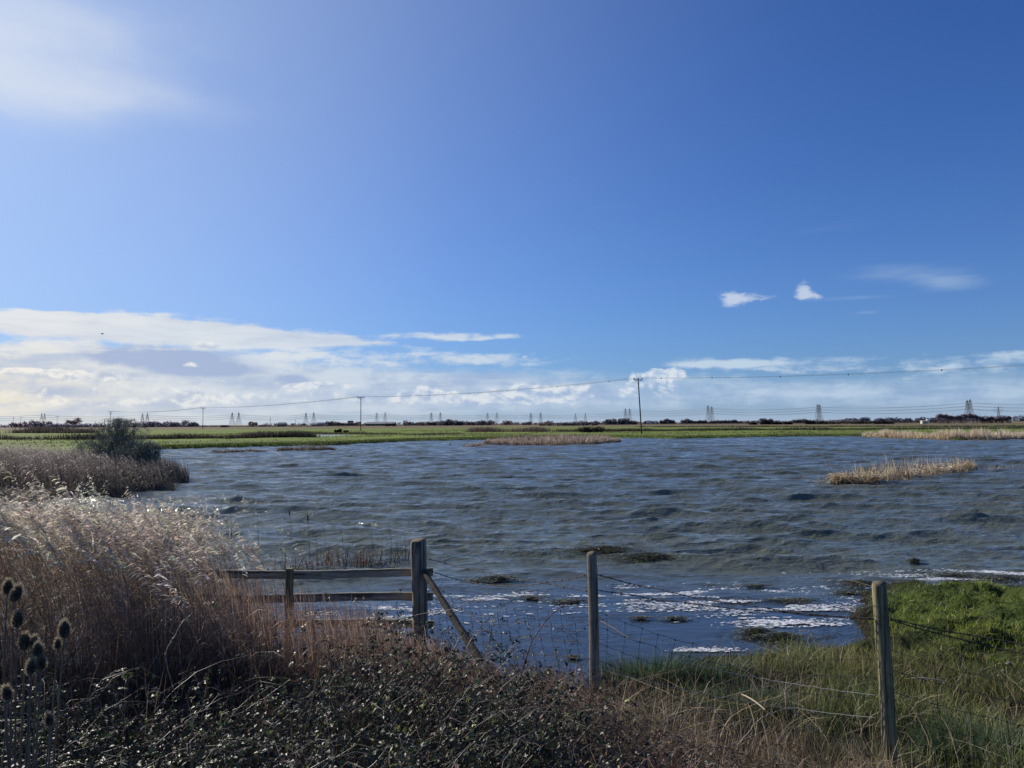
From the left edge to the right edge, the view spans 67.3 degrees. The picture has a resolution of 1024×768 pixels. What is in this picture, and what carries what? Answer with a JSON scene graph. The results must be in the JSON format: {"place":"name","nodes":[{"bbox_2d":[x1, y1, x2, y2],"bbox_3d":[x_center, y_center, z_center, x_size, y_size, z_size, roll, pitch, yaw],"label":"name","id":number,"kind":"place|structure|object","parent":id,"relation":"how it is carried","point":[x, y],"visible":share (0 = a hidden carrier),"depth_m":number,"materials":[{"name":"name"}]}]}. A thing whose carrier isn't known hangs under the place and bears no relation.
{"place":"outdoors","nodes":[
{"label":"outdoors","id":0,"kind":"place"},
{"bbox_2d":[0,436,1023,688],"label":"water","id":1,"kind":"structure","parent":0,"point":[728,512],"depth_m":19.25,"materials":[{"name":"liquid"}]},
{"bbox_2d":[210,449,267,452],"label":"reed island","id":2,"kind":"structure","parent":1,"relation":"on","point":[237,450],"depth_m":68.98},
{"bbox_2d":[254,551,321,569],"bbox_3d":[-3.824,3.038,13.143,0.879,0.585,1.269,-3,-4,40],"label":"reed stubble","id":3,"kind":"object","parent":1,"relation":"in","point":[284,565],"visible":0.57,"depth_m":13.22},
{"bbox_2d":[276,444,334,450],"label":"reed island","id":4,"kind":"structure","parent":1,"relation":"on","point":[287,448],"depth_m":72.83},
{"bbox_2d":[298,541,379,570],"bbox_3d":[-3.066,2.989,13.614,1.394,0.710,1.541,0,-3,0],"label":"reed stubble","id":5,"kind":"object","parent":1,"relation":"in","point":[338,560],"visible":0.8,"depth_m":13.61,"materials":[{"name":"plant"}]},
{"bbox_2d":[352,545,385,568],"bbox_3d":[-2.637,3.097,13.977,0.799,0.435,0.642,-3,-4,37],"label":"reed stubble","id":6,"kind":"object","parent":1,"relation":"on","point":[366,551],"visible":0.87,"depth_m":13.89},
{"bbox_2d":[378,536,410,566],"bbox_3d":[-2.081,3.057,14.101,0.805,0.614,0.971,0,-3,0],"label":"reed stubble","id":7,"kind":"object","parent":1,"relation":"in","point":[398,556],"visible":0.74,"depth_m":13.98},
{"bbox_2d":[459,442,485,446],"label":"reed island","id":8,"kind":"structure","parent":1,"relation":"on","point":[476,444],"depth_m":83.44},
{"bbox_2d":[458,578,492,582],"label":"weed mat","id":9,"kind":"object","parent":1,"relation":"on","point":[475,580],"visible":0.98,"depth_m":12.15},
{"bbox_2d":[441,574,542,582],"bbox_3d":[-0.219,3.104,12.438,1.770,0.074,0.935,0,-3,0],"label":"weed mat","id":10,"kind":"object","parent":1,"relation":"on","point":[493,578],"visible":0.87,"depth_m":12.26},
{"bbox_2d":[499,595,555,599],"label":"weed mat","id":11,"kind":"object","parent":1,"relation":"on","point":[533,597],"visible":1,"depth_m":10.94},
{"bbox_2d":[515,433,575,440],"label":"reed island","id":12,"kind":"structure","parent":1,"relation":"on","point":[529,437],"depth_m":110.81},
{"bbox_2d":[482,433,621,444],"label":"reed island","id":13,"kind":"structure","parent":1,"relation":"on","point":[503,440],"depth_m":89.16,"materials":[{"name":"plant"}]},
{"bbox_2d":[554,654,584,658],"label":"weed mat","id":14,"kind":"object","parent":1,"relation":"on","point":[575,656],"visible":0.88,"depth_m":8.16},
{"bbox_2d":[537,597,627,603],"bbox_3d":[0.987,3.023,10.690,1.312,0.044,0.434,-1,-3,9],"label":"weed mat","id":15,"kind":"object","parent":1,"relation":"on","point":[563,600],"visible":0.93,"depth_m":10.74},
{"bbox_2d":[506,545,681,553],"bbox_3d":[1.362,3.166,14.809,4.778,0.124,1.410,0,-3,0],"label":"weed mat","id":16,"kind":"object","parent":1,"relation":"on","point":[607,549],"visible":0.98,"depth_m":14.72,"materials":[{"name":"plant"}]},
{"bbox_2d":[567,551,675,564],"bbox_3d":[2.838,3.131,14.225,3.720,0.116,1.518,0,-3,-13],"label":"weed mat","id":17,"kind":"object","parent":1,"relation":"on","point":[642,555],"visible":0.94,"depth_m":13.95,"materials":[{"name":"plant"}]},
{"bbox_2d":[396,583,856,682],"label":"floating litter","id":18,"kind":"object","parent":1,"relation":"on","point":[450,602],"visible":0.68,"depth_m":9.82,"materials":[{"name":"white"}]},
{"bbox_2d":[621,615,659,619],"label":"weed mat","id":19,"kind":"object","parent":1,"relation":"on","point":[636,617],"visible":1,"depth_m":9.77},
{"bbox_2d":[276,569,1023,651],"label":"foam flakes","id":20,"kind":"object","parent":1,"relation":"on","point":[763,620],"visible":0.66,"depth_m":10.38,"materials":[{"name":"liquid"}]},
{"bbox_2d":[649,615,698,620],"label":"weed mat","id":21,"kind":"object","parent":1,"relation":"on","point":[678,618],"visible":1,"depth_m":9.74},
{"bbox_2d":[715,584,782,587],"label":"weed mat","id":22,"kind":"object","parent":1,"relation":"on","point":[756,585],"visible":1,"depth_m":11.64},
{"bbox_2d":[730,626,780,637],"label":"weed mat","id":23,"kind":"object","parent":1,"relation":"on","point":[750,631],"visible":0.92,"depth_m":9.01,"materials":[{"name":"plant"}]},
{"bbox_2d":[724,631,844,644],"bbox_3d":[3.129,2.890,8.818,1.639,0.093,0.517,0,-3,0],"label":"weed mat","id":24,"kind":"object","parent":1,"relation":"on","point":[775,635],"visible":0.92,"depth_m":8.80,"materials":[{"name":"plant"}]},
{"bbox_2d":[736,596,833,603],"bbox_3d":[3.840,3.005,10.684,1.446,0.046,0.524,0,-3,0],"label":"weed mat","id":25,"kind":"object","parent":1,"relation":"on","point":[790,599],"visible":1,"depth_m":10.69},
{"bbox_2d":[820,588,860,595],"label":"weed mat","id":26,"kind":"object","parent":1,"relation":"on","point":[845,591],"visible":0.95,"depth_m":11.12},
{"bbox_2d":[812,579,890,589],"bbox_3d":[5.474,3.037,11.874,1.595,0.085,1.116,1,-3,-30],"label":"weed mat","id":27,"kind":"object","parent":1,"relation":"on","point":[862,582],"visible":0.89,"depth_m":11.71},
{"bbox_2d":[822,451,978,484],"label":"reed island","id":28,"kind":"structure","parent":1,"relation":"on","point":[867,475],"depth_m":33.24,"materials":[{"name":"plant"}]},
{"bbox_2d":[897,558,943,563],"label":"weed mat","id":29,"kind":"object","parent":1,"relation":"on","point":[914,560],"visible":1,"depth_m":13.40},
{"bbox_2d":[896,571,986,578],"bbox_3d":[6.871,3.057,12.250,2.128,0.066,0.778,0,-3,-6],"label":"weed mat","id":30,"kind":"object","parent":1,"relation":"on","point":[956,574],"visible":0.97,"depth_m":12.31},
{"bbox_2d":[862,426,1023,439],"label":"reed bank","id":31,"kind":"structure","parent":1,"relation":"on","point":[1000,434],"depth_m":101.83,"materials":[{"name":"plant"}]},
{"bbox_2d":[949,570,1023,583],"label":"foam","id":32,"kind":"object","parent":1,"relation":"on","point":[1002,577],"visible":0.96,"depth_m":12.04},
{"bbox_2d":[994,582,1023,588],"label":"weed mat","id":33,"kind":"object","parent":1,"relation":"on","point":[1016,585],"visible":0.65,"depth_m":11.38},
{"bbox_2d":[0,421,1023,767],"bbox_3d":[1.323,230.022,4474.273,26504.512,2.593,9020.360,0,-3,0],"label":"ground","id":34,"kind":"structure","parent":0,"point":[1008,611],"depth_m":9.48,"materials":[{"name":"plant"}]},
{"bbox_2d":[0,683,14,767],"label":"teasel","id":35,"kind":"object","parent":34,"relation":"on","point":[7,692],"visible":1,"depth_m":2.74,"materials":[{"name":"plant"}]},
{"bbox_2d":[0,576,24,767],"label":"teasel","id":36,"kind":"object","parent":34,"relation":"on","point":[14,592],"visible":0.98,"depth_m":2.95,"materials":[{"name":"plant"}]},
{"bbox_2d":[6,608,30,767],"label":"teasel","id":37,"kind":"object","parent":34,"relation":"on","point":[17,620],"visible":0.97,"depth_m":2.89,"materials":[{"name":"plant"}]},
{"bbox_2d":[8,421,30,427],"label":"bare trees","id":38,"kind":"object","parent":34,"relation":"on","point":[20,425],"visible":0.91,"depth_m":997.93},
{"bbox_2d":[24,656,38,767],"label":"teasel","id":39,"kind":"object","parent":34,"relation":"on","point":[30,668],"visible":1,"depth_m":2.79,"materials":[{"name":"plant"}]},
{"bbox_2d":[26,633,48,767],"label":"teasel","id":40,"kind":"object","parent":34,"relation":"on","point":[36,645],"visible":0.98,"depth_m":2.84,"materials":[{"name":"plant"}]},
{"bbox_2d":[27,420,53,427],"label":"tree clump","id":41,"kind":"object","parent":34,"relation":"on","point":[37,424],"visible":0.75,"depth_m":948.18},
{"bbox_2d":[40,710,58,767],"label":"teasel","id":42,"kind":"object","parent":34,"relation":"on","point":[48,718],"visible":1,"depth_m":2.73,"materials":[{"name":"plant"}]},
{"bbox_2d":[0,426,104,432],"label":"ditch plants","id":43,"kind":"object","parent":34,"relation":"on","point":[55,429],"visible":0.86,"depth_m":234.30,"materials":[{"name":"plant"}]},
{"bbox_2d":[48,617,74,767],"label":"teasel","id":44,"kind":"object","parent":34,"relation":"on","point":[64,628],"visible":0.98,"depth_m":3.03,"materials":[{"name":"plant"}]},
{"bbox_2d":[44,423,99,427],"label":"scrub wood","id":45,"kind":"object","parent":34,"relation":"on","point":[79,425],"visible":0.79,"depth_m":927.90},
{"bbox_2d":[63,417,82,425],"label":"bare trees","id":46,"kind":"object","parent":34,"relation":"on","point":[76,421],"visible":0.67,"depth_m":978.45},
{"bbox_2d":[63,441,101,463],"bbox_3d":[-20.209,3.638,37.409,2.764,1.906,2.660,-1,-3,17],"label":"bare shrub","id":47,"kind":"object","parent":34,"relation":"on","point":[86,451],"visible":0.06,"depth_m":37.04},
{"bbox_2d":[0,442,186,497],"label":"reed bed","id":48,"kind":"object","parent":34,"relation":"on","point":[9,459],"visible":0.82,"depth_m":29.95,"materials":[{"name":"plant"}]},
{"bbox_2d":[0,454,188,497],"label":"sedge skirt","id":49,"kind":"object","parent":34,"relation":"on","point":[176,471],"visible":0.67,"depth_m":28.66,"materials":[{"name":"plant"}]},
{"bbox_2d":[66,417,151,472],"bbox_3d":[-18.733,3.276,35.987,3.874,3.649,4.593,1,-3,-32],"label":"bare shrub","id":50,"kind":"object","parent":34,"relation":"on","point":[117,434],"visible":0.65,"depth_m":35.86,"materials":[{"name":"plant"}]},
{"bbox_2d":[98,440,165,473],"bbox_3d":[-16.759,3.462,34.208,2.481,1.976,2.045,0,-3,0],"label":"bare shrub","id":51,"kind":"object","parent":34,"relation":"on","point":[146,454],"visible":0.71,"depth_m":34.13,"materials":[{"name":"plant"}]},
{"bbox_2d":[0,430,320,439],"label":"ditch plants","id":52,"kind":"object","parent":34,"relation":"on","point":[277,434],"visible":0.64,"depth_m":125.42,"materials":[{"name":"plant"}]},
{"bbox_2d":[127,420,199,426],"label":"wood","id":53,"kind":"object","parent":34,"relation":"on","point":[184,423],"visible":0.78,"depth_m":877.10,"materials":[{"name":"plant"}]},
{"bbox_2d":[164,599,219,696],"bbox_3d":[-2.042,1.635,4.827,0.177,0.435,0.605,0,-3,3],"label":"bramble cane","id":54,"kind":"object","parent":34,"relation":"on","point":[181,622],"visible":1,"depth_m":4.79,"materials":[{"name":"brown plant"}]},
{"bbox_2d":[156,425,415,426],"bbox_3d":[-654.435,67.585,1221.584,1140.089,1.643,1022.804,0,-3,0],"label":"marsh reeds","id":55,"kind":"object","parent":34,"relation":"on","point":[278,426],"visible":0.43,"depth_m":782.60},
{"bbox_2d":[0,462,576,729],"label":"reed bed","id":56,"kind":"object","parent":34,"relation":"on","point":[41,529],"visible":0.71,"depth_m":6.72,"materials":[{"name":"plant"}]},
{"bbox_2d":[127,538,483,663],"bbox_3d":[-2.007,2.664,8.062,4.182,2.023,1.263,-1,-3,20],"label":"rail fence","id":57,"kind":"object","parent":34,"relation":"on","point":[419,572],"visible":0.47,"depth_m":8.28,"materials":[{"name":"brown wood"}]},
{"bbox_2d":[324,421,340,425],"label":"tree clump","id":58,"kind":"object","parent":34,"relation":"on","point":[335,423],"visible":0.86,"depth_m":848.44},
{"bbox_2d":[0,593,696,767],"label":"bramble thicket","id":59,"kind":"object","parent":34,"relation":"on","point":[537,744],"visible":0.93,"depth_m":4.38,"materials":[{"name":"plant"}]},
{"bbox_2d":[340,422,361,425],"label":"tree clump","id":60,"kind":"object","parent":34,"relation":"on","point":[354,424],"visible":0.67,"depth_m":858.07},
{"bbox_2d":[268,422,453,425],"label":"hedge","id":61,"kind":"object","parent":34,"relation":"on","point":[292,424],"visible":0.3,"depth_m":1198.14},
{"bbox_2d":[327,672,413,720],"bbox_3d":[-0.822,1.797,4.477,0.083,0.128,0.647,-3,-4,41],"label":"bramble cane","id":62,"kind":"object","parent":34,"relation":"on","point":[381,681],"visible":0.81,"depth_m":4.52,"materials":[{"name":"brown plant"}]},
{"bbox_2d":[366,422,395,425],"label":"barn","id":63,"kind":"structure","parent":34,"relation":"on","point":[375,423],"depth_m":892.63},
{"bbox_2d":[0,597,778,767],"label":"dead grass","id":64,"kind":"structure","parent":34,"relation":"on","point":[196,700],"depth_m":5.67,"materials":[{"name":"plant"}]},
{"bbox_2d":[312,431,468,434],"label":"ditch plants","id":65,"kind":"object","parent":34,"relation":"on","point":[383,433],"visible":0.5,"depth_m":162.28,"materials":[{"name":"plant"}]},
{"bbox_2d":[402,420,414,425],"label":"tree clump","id":66,"kind":"object","parent":34,"relation":"on","point":[405,423],"visible":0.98,"depth_m":878.29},
{"bbox_2d":[424,421,438,425],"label":"tree clump","id":67,"kind":"object","parent":34,"relation":"on","point":[432,423],"visible":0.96,"depth_m":868.44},
{"bbox_2d":[389,592,490,626],"bbox_3d":[-0.605,1.916,6.552,0.986,0.382,0.097,-2,-3,24],"label":"bramble cane","id":68,"kind":"object","parent":34,"relation":"on","point":[440,611],"visible":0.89,"depth_m":6.57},
{"bbox_2d":[438,419,464,425],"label":"tree clump","id":69,"kind":"object","parent":34,"relation":"on","point":[449,422],"visible":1,"depth_m":848.20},
{"bbox_2d":[456,608,503,651],"bbox_3d":[-0.242,1.895,5.970,0.069,0.210,0.633,2,-4,-39],"label":"bramble cane","id":70,"kind":"object","parent":34,"relation":"on","point":[481,624],"visible":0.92,"depth_m":5.97,"materials":[{"name":"brown plant"}]},
{"bbox_2d":[475,420,494,424],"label":"tree clump","id":71,"kind":"object","parent":34,"relation":"on","point":[489,422],"visible":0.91,"depth_m":858.42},
{"bbox_2d":[487,598,514,655],"bbox_3d":[-0.100,1.876,5.974,0.064,0.368,0.372,-2,-4,35],"label":"bramble cane","id":72,"kind":"object","parent":34,"relation":"on","point":[511,601],"visible":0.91,"depth_m":5.94,"materials":[{"name":"brown plant"}]},
{"bbox_2d":[464,426,550,431],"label":"ditch plants","id":73,"kind":"object","parent":34,"relation":"on","point":[499,429],"visible":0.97,"depth_m":201.12,"materials":[{"name":"plant"}]},
{"bbox_2d":[0,427,1023,447],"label":"field tussocks","id":74,"kind":"object","parent":34,"relation":"on","point":[480,434],"visible":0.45,"depth_m":156.63,"materials":[{"name":"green plant"}]},
{"bbox_2d":[520,600,584,674],"bbox_3d":[0.353,1.962,5.985,0.691,0.493,0.074,2,-4,-37],"label":"bramble cane","id":75,"kind":"object","parent":34,"relation":"on","point":[540,628],"visible":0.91,"depth_m":5.84,"materials":[{"name":"brown plant"}]},
{"bbox_2d":[470,421,642,424],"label":"hedge","id":76,"kind":"object","parent":34,"relation":"on","point":[514,423],"visible":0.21,"depth_m":1198.09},
{"bbox_2d":[539,422,597,425],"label":"hedge","id":77,"kind":"object","parent":34,"relation":"on","point":[572,424],"visible":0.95,"depth_m":618.80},
{"bbox_2d":[157,433,1019,448],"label":"shore grass","id":78,"kind":"structure","parent":34,"relation":"on","point":[365,440],"depth_m":109.18,"materials":[{"name":"plant"}]},
{"bbox_2d":[577,426,604,431],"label":"bush","id":79,"kind":"object","parent":34,"relation":"on","point":[588,429],"visible":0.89,"depth_m":178.03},
{"bbox_2d":[603,418,638,424],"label":"wood","id":80,"kind":"object","parent":34,"relation":"on","point":[620,421],"visible":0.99,"depth_m":798.25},
{"bbox_2d":[634,378,642,433],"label":"electricity pole","id":81,"kind":"object","parent":34,"relation":"on","point":[639,405],"visible":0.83,"depth_m":149.35,"materials":[{"name":"brown wood"}]},
{"bbox_2d":[112,365,1021,411],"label":"overhead wire","id":82,"kind":"object","parent":81,"relation":"attached to","point":[575,384],"visible":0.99,"depth_m":169.04,"materials":[{"name":"metal"}]},
{"bbox_2d":[577,642,720,697],"bbox_3d":[1.206,2.572,6.829,1.306,0.561,1.133,0,-3,0],"label":"rush tussock","id":83,"kind":"object","parent":34,"relation":"on","point":[641,667],"visible":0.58,"depth_m":6.69,"materials":[{"name":"green plant"}]},
{"bbox_2d":[358,657,971,767],"bbox_3d":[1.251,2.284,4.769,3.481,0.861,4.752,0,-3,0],"label":"dead grass","id":84,"kind":"structure","parent":34,"relation":"on","point":[762,746],"depth_m":5.28,"materials":[{"name":"plant"}]},
{"bbox_2d":[495,682,899,767],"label":"bramble thicket","id":85,"kind":"object","parent":34,"relation":"on","point":[706,762],"visible":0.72,"depth_m":4.61,"materials":[{"name":"plant"}]},
{"bbox_2d":[708,420,728,423],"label":"tree clump","id":86,"kind":"object","parent":34,"relation":"on","point":[719,421],"visible":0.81,"depth_m":997.24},
{"bbox_2d":[676,652,761,686],"bbox_3d":[1.754,2.652,7.060,1.110,0.392,0.813,0,-3,0],"label":"rush tussock","id":87,"kind":"object","parent":34,"relation":"on","point":[716,672],"visible":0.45,"depth_m":6.95,"materials":[{"name":"green plant"}]},
{"bbox_2d":[491,422,953,424],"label":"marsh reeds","id":88,"kind":"object","parent":34,"relation":"on","point":[741,423],"visible":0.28,"depth_m":841.32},
{"bbox_2d":[427,551,1023,767],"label":"wire fence","id":89,"kind":"object","parent":34,"relation":"on","point":[885,670],"visible":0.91,"depth_m":4.98,"materials":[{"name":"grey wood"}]},
{"bbox_2d":[680,672,801,727],"bbox_3d":[1.790,2.500,6.089,1.029,0.328,0.835,0,-3,0],"label":"rush tussock","id":90,"kind":"object","parent":34,"relation":"on","point":[755,697],"visible":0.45,"depth_m":6.03,"materials":[{"name":"green plant"}]},
{"bbox_2d":[675,420,858,423],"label":"hedge","id":91,"kind":"object","parent":34,"relation":"on","point":[815,421],"visible":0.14,"depth_m":1098.31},
{"bbox_2d":[534,577,1001,713],"bbox_3d":[3.525,2.742,8.277,7.868,0.482,2.828,2,-4,-39],"label":"shore weed","id":92,"kind":"object","parent":34,"relation":"on","point":[919,608],"visible":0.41,"depth_m":8.54,"materials":[{"name":"green plant"}]},
{"bbox_2d":[737,705,814,745],"bbox_3d":[1.349,1.821,4.056,0.684,0.168,0.120,2,-4,-37],"label":"bramble cane","id":93,"kind":"object","parent":34,"relation":"on","point":[797,713],"visible":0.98,"depth_m":4.15,"materials":[{"name":"brown plant"}]},
{"bbox_2d":[551,425,1023,431],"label":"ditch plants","id":94,"kind":"object","parent":34,"relation":"on","point":[742,428],"visible":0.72,"depth_m":199.05,"materials":[{"name":"plant"}]},
{"bbox_2d":[791,419,814,422],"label":"tree clump","id":95,"kind":"object","parent":34,"relation":"on","point":[799,421],"visible":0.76,"depth_m":997.13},
{"bbox_2d":[639,425,1019,426],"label":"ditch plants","id":96,"kind":"object","parent":34,"relation":"on","point":[844,426],"visible":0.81,"depth_m":306.75,"materials":[{"name":"plant"}]},
{"bbox_2d":[667,573,1007,657],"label":"shore litter","id":97,"kind":"object","parent":34,"relation":"on","point":[844,615],"visible":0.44,"depth_m":9.99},
{"bbox_2d":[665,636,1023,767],"bbox_3d":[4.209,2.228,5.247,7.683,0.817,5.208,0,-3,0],"label":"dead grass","id":98,"kind":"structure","parent":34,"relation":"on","point":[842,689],"depth_m":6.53,"materials":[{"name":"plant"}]},
{"bbox_2d":[815,421,882,423],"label":"bush","id":99,"kind":"object","parent":34,"relation":"on","point":[860,422],"visible":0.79,"depth_m":615.93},
{"bbox_2d":[701,633,1023,767],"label":"loose straw","id":100,"kind":"object","parent":34,"relation":"on","point":[876,700],"visible":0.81,"depth_m":5.84,"materials":[{"name":"plant"}]},
{"bbox_2d":[746,578,1023,700],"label":"short turf","id":101,"kind":"structure","parent":34,"relation":"on","point":[979,624],"depth_m":8.57,"materials":[{"name":"green plant"}]},
{"bbox_2d":[842,420,938,422],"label":"hedge","id":102,"kind":"object","parent":34,"relation":"on","point":[935,421],"visible":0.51,"depth_m":898.27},
{"bbox_2d":[846,417,955,421],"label":"wooded ridge","id":103,"kind":"structure","parent":34,"relation":"on","point":[862,419],"depth_m":1495.72,"materials":[{"name":"plant"}]},
{"bbox_2d":[936,413,984,422],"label":"bare tree row","id":104,"kind":"object","parent":34,"relation":"on","point":[957,417],"visible":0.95,"depth_m":618.84,"materials":[{"name":"plant"}]},
{"bbox_2d":[898,702,1023,767],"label":"rush tussock","id":105,"kind":"object","parent":34,"relation":"on","point":[935,741],"visible":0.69,"depth_m":5.24,"materials":[{"name":"green plant"}]},
{"bbox_2d":[941,414,1023,421],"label":"wooded ridge","id":106,"kind":"structure","parent":34,"relation":"on","point":[1015,418],"depth_m":1595.80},
{"bbox_2d":[981,416,1011,422],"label":"bare tree row","id":107,"kind":"object","parent":34,"relation":"on","point":[1000,419],"visible":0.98,"depth_m":618.76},
{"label":"pylon","id":108,"kind":"object","parent":34,"relation":"on","visible":0},
{"bbox_2d":[0,403,1023,420],"bbox_3d":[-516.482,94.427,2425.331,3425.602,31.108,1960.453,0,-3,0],"label":"transmission line","id":109,"kind":"object","parent":108,"relation":"hanging from","point":[567,415],"visible":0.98,"depth_m":2704.28,"materials":[{"name":"metal"}]},
{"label":"pylon","id":110,"kind":"object","parent":34,"relation":"on","visible":0},
{"bbox_2d":[4,403,1023,420],"bbox_3d":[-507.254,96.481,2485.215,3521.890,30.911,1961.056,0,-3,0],"label":"transmission line","id":111,"kind":"object","parent":110,"relation":"hanging from","point":[548,416],"visible":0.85,"depth_m":2795.30,"materials":[{"name":"metal"}]},
{"bbox_2d":[0,0,1023,425],"label":"sky","id":112,"kind":"structure","parent":0,"point":[256,203],"materials":[{"name":"blue"}]},
{"bbox_2d":[589,625,1023,767],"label":"rough grass","id":113,"kind":"structure","parent":0,"point":[859,674],"depth_m":6.05,"materials":[{"name":"plant"}]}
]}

